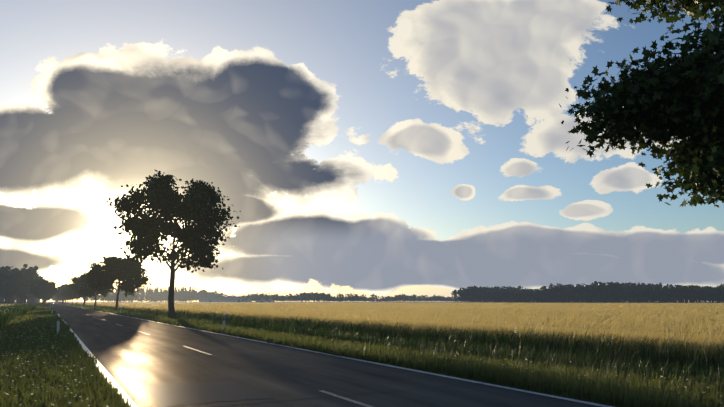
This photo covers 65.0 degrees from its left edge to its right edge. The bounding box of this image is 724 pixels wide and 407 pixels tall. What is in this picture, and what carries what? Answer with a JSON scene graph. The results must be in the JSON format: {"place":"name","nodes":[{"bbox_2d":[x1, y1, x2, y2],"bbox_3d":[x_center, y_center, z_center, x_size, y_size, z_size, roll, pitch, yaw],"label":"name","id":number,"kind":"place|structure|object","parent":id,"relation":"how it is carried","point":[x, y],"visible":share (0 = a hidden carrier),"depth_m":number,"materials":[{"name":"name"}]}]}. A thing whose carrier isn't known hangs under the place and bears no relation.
{"place":"outdoors","nodes":[
{"label":"outdoors","id":0,"kind":"place"},
{"bbox_2d":[0,276,43,303],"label":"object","id":1,"kind":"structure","parent":0,"point":[33,299],"depth_m":471.90,"materials":[{"name":"green plant"}]},
{"bbox_2d":[49,302,616,406],"bbox_3d":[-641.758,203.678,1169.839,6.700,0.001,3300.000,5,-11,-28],"label":"road","id":2,"kind":"structure","parent":0,"point":[131,359],"depth_m":12.93,"materials":[{"name":"grey asphalt"}]},
{"bbox_2d":[141,380,273,406],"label":"road patch","id":3,"kind":"object","parent":2,"relation":"on","point":[189,393],"visible":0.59,"depth_m":9.95,"materials":[{"name":"grey asphalt"}]},
{"bbox_2d":[87,314,372,406],"bbox_3d":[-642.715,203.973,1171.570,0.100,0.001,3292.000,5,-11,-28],"label":"road centre dashes","id":4,"kind":"object","parent":2,"relation":"on","point":[351,400],"visible":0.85,"depth_m":9.74,"materials":[{"name":"paint"}]},
{"bbox_2d":[54,305,612,406],"bbox_3d":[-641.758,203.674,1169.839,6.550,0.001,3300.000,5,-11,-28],"label":"road edge lines","id":5,"kind":"object","parent":2,"relation":"on","point":[102,368],"visible":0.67,"depth_m":12.38,"materials":[{"name":"paint"}]},
{"bbox_2d":[211,383,481,406],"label":"road seam","id":6,"kind":"object","parent":2,"relation":"on","point":[339,395],"visible":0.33,"depth_m":9.74,"materials":[{"name":"asphalt"}]},
{"bbox_2d":[0,302,723,406],"bbox_3d":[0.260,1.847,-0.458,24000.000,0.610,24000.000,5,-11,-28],"label":"ground","id":7,"kind":"structure","parent":0,"point":[568,395],"depth_m":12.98,"materials":[{"name":"green plant"}]},
{"bbox_2d":[0,303,41,325],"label":"field","id":8,"kind":"structure","parent":7,"relation":"on","point":[21,309],"depth_m":69.57,"materials":[{"name":"green plant"}]},
{"bbox_2d":[0,264,42,303],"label":"wood","id":9,"kind":"object","parent":7,"relation":"on","point":[15,282],"visible":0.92,"depth_m":329.00,"materials":[{"name":"green plant"}]},
{"bbox_2d":[28,279,59,303],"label":"road tree","id":10,"kind":"object","parent":7,"relation":"on","point":[44,286],"visible":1,"depth_m":292.00,"materials":[{"name":"green plant"}]},
{"bbox_2d":[33,292,55,303],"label":"road tree","id":11,"kind":"object","parent":7,"relation":"on","point":[46,295],"visible":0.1,"depth_m":308.09,"materials":[{"name":"green plant"}]},
{"bbox_2d":[44,293,51,300],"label":"road tree","id":12,"kind":"object","parent":7,"relation":"on","point":[48,297],"visible":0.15,"depth_m":329.30,"materials":[{"name":"green plant"}]},
{"bbox_2d":[0,323,108,406],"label":"daisies","id":13,"kind":"object","parent":7,"relation":"on","point":[43,366],"depth_m":12.51,"materials":[{"name":"white plant"}]},
{"bbox_2d":[57,314,59,332],"bbox_3d":[-15.183,6.157,28.393,0.125,1.350,0.109,4,-10,-28],"label":"post","id":14,"kind":"object","parent":7,"relation":"on","point":[58,320],"visible":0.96,"depth_m":28.40,"materials":[{"name":"white plastic"}]},
{"bbox_2d":[56,283,67,303],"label":"road tree","id":15,"kind":"object","parent":7,"relation":"on","point":[58,292],"visible":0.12,"depth_m":377.78,"materials":[{"name":"green plant"}]},
{"bbox_2d":[61,285,73,304],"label":"road tree","id":16,"kind":"object","parent":7,"relation":"on","point":[64,292],"visible":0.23,"depth_m":279.53,"materials":[{"name":"green plant"}]},
{"bbox_2d":[0,304,137,406],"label":"verge grass","id":17,"kind":"structure","parent":7,"relation":"on","point":[42,313],"depth_m":13.05,"materials":[{"name":"green plant"}]},
{"bbox_2d":[69,276,84,305],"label":"road tree","id":18,"kind":"object","parent":7,"relation":"on","point":[75,284],"visible":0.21,"depth_m":189.80,"materials":[{"name":"green plant"}]},
{"bbox_2d":[66,286,88,304],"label":"road tree","id":19,"kind":"object","parent":7,"relation":"on","point":[71,293],"visible":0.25,"depth_m":234.06,"materials":[{"name":"green plant"}]},
{"bbox_2d":[77,272,114,307],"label":"road tree","id":20,"kind":"object","parent":7,"relation":"on","point":[85,290],"visible":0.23,"depth_m":145.49,"materials":[{"name":"green plant"}]},
{"bbox_2d":[83,292,137,302],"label":"copse","id":21,"kind":"object","parent":7,"relation":"on","point":[101,298],"visible":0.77,"depth_m":646.70,"materials":[{"name":"green plant"}]},
{"bbox_2d":[85,254,151,309],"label":"road tree","id":22,"kind":"object","parent":7,"relation":"on","point":[129,274],"visible":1,"depth_m":100.05,"materials":[{"name":"green plant"}]},
{"bbox_2d":[107,285,196,301],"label":"tree line","id":23,"kind":"object","parent":7,"relation":"on","point":[150,293],"visible":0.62,"depth_m":919.99,"materials":[{"name":"green plant"}]},
{"bbox_2d":[106,170,240,316],"bbox_3d":[-19.139,4.277,56.922,12.526,15.033,12.850,5,-11,-27],"label":"road tree","id":24,"kind":"object","parent":7,"relation":"on","point":[196,206],"visible":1,"depth_m":54.88,"materials":[{"name":"green plant"}]},
{"bbox_2d":[223,312,225,328],"bbox_3d":[-7.364,6.494,30.346,0.125,1.350,0.109,6,-11,-28],"label":"post","id":25,"kind":"object","parent":7,"relation":"on","point":[224,316],"visible":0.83,"depth_m":30.35,"materials":[{"name":"white plastic"}]},
{"bbox_2d":[237,293,437,301],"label":"tree line","id":26,"kind":"object","parent":7,"relation":"on","point":[327,298],"visible":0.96,"depth_m":943.02,"materials":[{"name":"green plant"}]},
{"bbox_2d":[149,289,575,301],"bbox_3d":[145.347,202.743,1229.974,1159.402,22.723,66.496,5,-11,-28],"label":"tree line","id":27,"kind":"object","parent":7,"relation":"on","point":[203,293],"visible":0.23,"depth_m":1069.92,"materials":[{"name":"green plant"}]},
{"bbox_2d":[61,302,723,342],"bbox_3d":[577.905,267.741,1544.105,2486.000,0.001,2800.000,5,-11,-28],"label":"barley","id":28,"kind":"object","parent":7,"relation":"on","point":[458,311],"depth_m":74.39,"materials":[{"name":"yellow plant"}]},
{"bbox_2d":[198,298,251,301],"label":"long barn","id":29,"kind":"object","parent":28,"relation":"on","point":[219,300],"visible":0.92,"depth_m":887.37,"materials":[{"name":"grey"}]},
{"bbox_2d":[257,299,273,301],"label":"barn","id":30,"kind":"structure","parent":28,"relation":"on","point":[264,300],"depth_m":950.91,"materials":[{"name":"grey"}]},
{"bbox_2d":[62,303,723,389],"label":"ditch grass","id":31,"kind":"structure","parent":7,"relation":"on","point":[455,344],"depth_m":16.12,"materials":[{"name":"green plant"}]},
{"bbox_2d":[68,303,723,378],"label":"barley","id":32,"kind":"object","parent":7,"relation":"on","point":[419,321],"visible":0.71,"depth_m":31.15,"materials":[{"name":"yellow plant"}]},
{"bbox_2d":[159,315,720,406],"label":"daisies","id":33,"kind":"object","parent":7,"relation":"on","point":[518,364],"depth_m":11.79,"materials":[{"name":"white plant"}]},
{"bbox_2d":[451,281,723,302],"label":"forest","id":34,"kind":"object","parent":7,"relation":"on","point":[621,288],"visible":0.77,"depth_m":613.90,"materials":[{"name":"green plant"}]},
{"bbox_2d":[559,0,723,207],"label":"road tree","id":35,"kind":"object","parent":7,"relation":"on","point":[681,97],"visible":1,"depth_m":9.25,"materials":[{"name":"green plant"}]},
{"bbox_2d":[0,0,723,301],"label":"sky","id":36,"kind":"structure","parent":0,"point":[380,148],"materials":[{"name":"blue"}]}
]}

